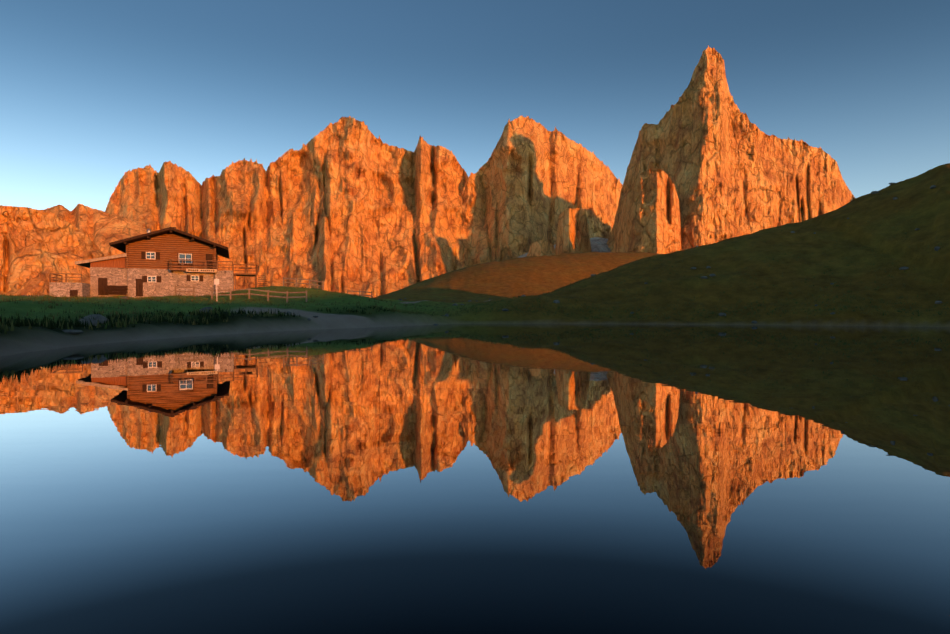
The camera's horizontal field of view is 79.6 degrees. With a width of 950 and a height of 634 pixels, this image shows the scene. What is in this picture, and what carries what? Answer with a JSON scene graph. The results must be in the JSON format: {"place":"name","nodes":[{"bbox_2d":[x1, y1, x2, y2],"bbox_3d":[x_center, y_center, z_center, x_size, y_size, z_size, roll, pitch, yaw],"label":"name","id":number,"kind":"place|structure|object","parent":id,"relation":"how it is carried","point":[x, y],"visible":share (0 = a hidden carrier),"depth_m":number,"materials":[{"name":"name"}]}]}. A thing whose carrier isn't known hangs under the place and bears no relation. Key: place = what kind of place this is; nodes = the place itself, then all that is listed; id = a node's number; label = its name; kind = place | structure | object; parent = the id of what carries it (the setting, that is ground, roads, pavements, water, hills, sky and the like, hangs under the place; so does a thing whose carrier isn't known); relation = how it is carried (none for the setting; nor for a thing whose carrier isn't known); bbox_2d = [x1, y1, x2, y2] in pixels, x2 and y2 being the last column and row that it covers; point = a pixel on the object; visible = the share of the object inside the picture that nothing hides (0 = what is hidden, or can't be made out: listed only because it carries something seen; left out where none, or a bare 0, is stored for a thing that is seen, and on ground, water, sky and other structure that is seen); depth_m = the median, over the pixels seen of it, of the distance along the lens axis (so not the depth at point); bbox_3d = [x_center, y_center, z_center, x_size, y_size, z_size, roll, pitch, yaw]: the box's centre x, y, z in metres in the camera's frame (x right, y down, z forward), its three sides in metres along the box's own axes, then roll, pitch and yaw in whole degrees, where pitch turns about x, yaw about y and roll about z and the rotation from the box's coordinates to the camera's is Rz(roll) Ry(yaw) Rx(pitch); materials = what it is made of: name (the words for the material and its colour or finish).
{"place":"outdoors","nodes":[
{"label":"outdoors","id":0,"kind":"place"},
{"bbox_2d":[0,205,104,295],"bbox_3d":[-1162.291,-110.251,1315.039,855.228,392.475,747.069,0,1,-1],"label":"mountain cliff","id":1,"kind":"structure","parent":0,"point":[37,247],"depth_m":1260.10,"materials":[{"name":"brown stone"}]},
{"bbox_2d":[40,204,151,256],"bbox_3d":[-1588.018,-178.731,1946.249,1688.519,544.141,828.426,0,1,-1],"label":"mountain ridge","id":2,"kind":"structure","parent":0,"point":[101,229],"depth_m":2218.17,"materials":[{"name":"brown stone"}]},
{"bbox_2d":[105,116,476,297],"bbox_3d":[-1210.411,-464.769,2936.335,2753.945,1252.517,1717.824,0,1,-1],"label":"mountain wall","id":3,"kind":"structure","parent":0,"point":[345,204],"depth_m":3019.24,"materials":[{"name":"brown stone"}]},
{"bbox_2d":[0,324,949,633],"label":"lake water","id":4,"kind":"structure","parent":0,"point":[552,478],"depth_m":4.49,"materials":[{"name":"blue liquid"}]},
{"bbox_2d":[0,163,949,355],"bbox_3d":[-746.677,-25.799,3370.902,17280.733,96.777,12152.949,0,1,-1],"label":"ground","id":5,"kind":"structure","parent":0,"point":[508,279],"depth_m":56.24,"materials":[{"name":"green plant"}]},
{"bbox_2d":[49,227,268,297],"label":"house","id":6,"kind":"structure","parent":5,"relation":"on","point":[161,262],"depth_m":60.88,"materials":[{"name":"wood"}]},
{"bbox_2d":[214,278,218,298],"bbox_3d":[-22.690,-2.190,50.145,0.440,2.400,0.085,0,1,-1],"label":"sign post","id":7,"kind":"object","parent":5,"relation":"on","point":[216,281],"visible":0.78,"depth_m":50.09,"materials":[{"name":"white paint"}]},
{"bbox_2d":[174,285,306,302],"bbox_3d":[-21.411,-1.959,51.959,12.864,1.897,0.157,0,1,8],"label":"meadow fence","id":8,"kind":"object","parent":5,"relation":"on","point":[231,290],"depth_m":51.84,"materials":[{"name":"brown wood"}]},
{"bbox_2d":[283,277,323,289],"bbox_3d":[-17.996,-3.345,59.731,4.633,1.797,0.159,0,1,11],"label":"fence","id":9,"kind":"object","parent":5,"relation":"on","point":[322,282],"visible":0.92,"depth_m":59.59,"materials":[{"name":"brown wood"}]},
{"bbox_2d":[347,290,371,297],"bbox_3d":[-13.151,-2.380,65.006,3.515,1.484,0.161,0,1,26],"label":"fence","id":10,"kind":"object","parent":5,"relation":"on","point":[359,291],"visible":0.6,"depth_m":64.84,"materials":[{"name":"brown wood"}]},
{"bbox_2d":[0,176,949,333],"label":"vegetation tussocks","id":11,"kind":"object","parent":5,"relation":"on","point":[49,323],"visible":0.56,"depth_m":44.91,"materials":[{"name":"green plant"}]},
{"bbox_2d":[22,183,941,333],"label":"boulders","id":12,"kind":"object","parent":5,"relation":"on","point":[101,318],"visible":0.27,"depth_m":46.47,"materials":[{"name":"grey stone"}]},
{"bbox_2d":[526,240,555,256],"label":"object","id":13,"kind":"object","parent":5,"relation":"on","point":[541,248],"depth_m":2422.07,"materials":[{"name":"stone"}]},
{"bbox_2d":[0,0,949,211],"label":"sky","id":14,"kind":"structure","parent":0,"point":[92,92],"materials":[{"name":"blue"}]},
{"bbox_2d":[461,116,622,265],"bbox_3d":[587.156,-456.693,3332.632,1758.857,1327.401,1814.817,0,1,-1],"label":"mountain","id":15,"kind":"structure","parent":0,"point":[531,180],"depth_m":3198.09,"materials":[{"name":"brown stone"}]},
{"bbox_2d":[517,237,609,257],"bbox_3d":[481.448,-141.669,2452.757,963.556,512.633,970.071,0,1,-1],"label":"distant mountain","id":16,"kind":"structure","parent":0,"point":[598,244],"depth_m":2794.53,"materials":[{"name":"grey stone"}]},
{"bbox_2d":[555,208,591,254],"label":"rock pinnacle","id":17,"kind":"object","parent":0,"point":[573,234],"depth_m":2539.32,"materials":[{"name":"brown stone"}]},
{"bbox_2d":[613,168,681,253],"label":"cimon mountain buttress","id":18,"kind":"structure","parent":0,"point":[650,220],"depth_m":1960.12,"materials":[{"name":"brown stone"}]},
{"bbox_2d":[607,45,854,251],"bbox_3d":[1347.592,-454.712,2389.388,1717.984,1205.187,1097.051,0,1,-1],"label":"mountain peak","id":19,"kind":"structure","parent":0,"point":[718,157],"depth_m":2278.23,"materials":[{"name":"brown stone"}]}
]}

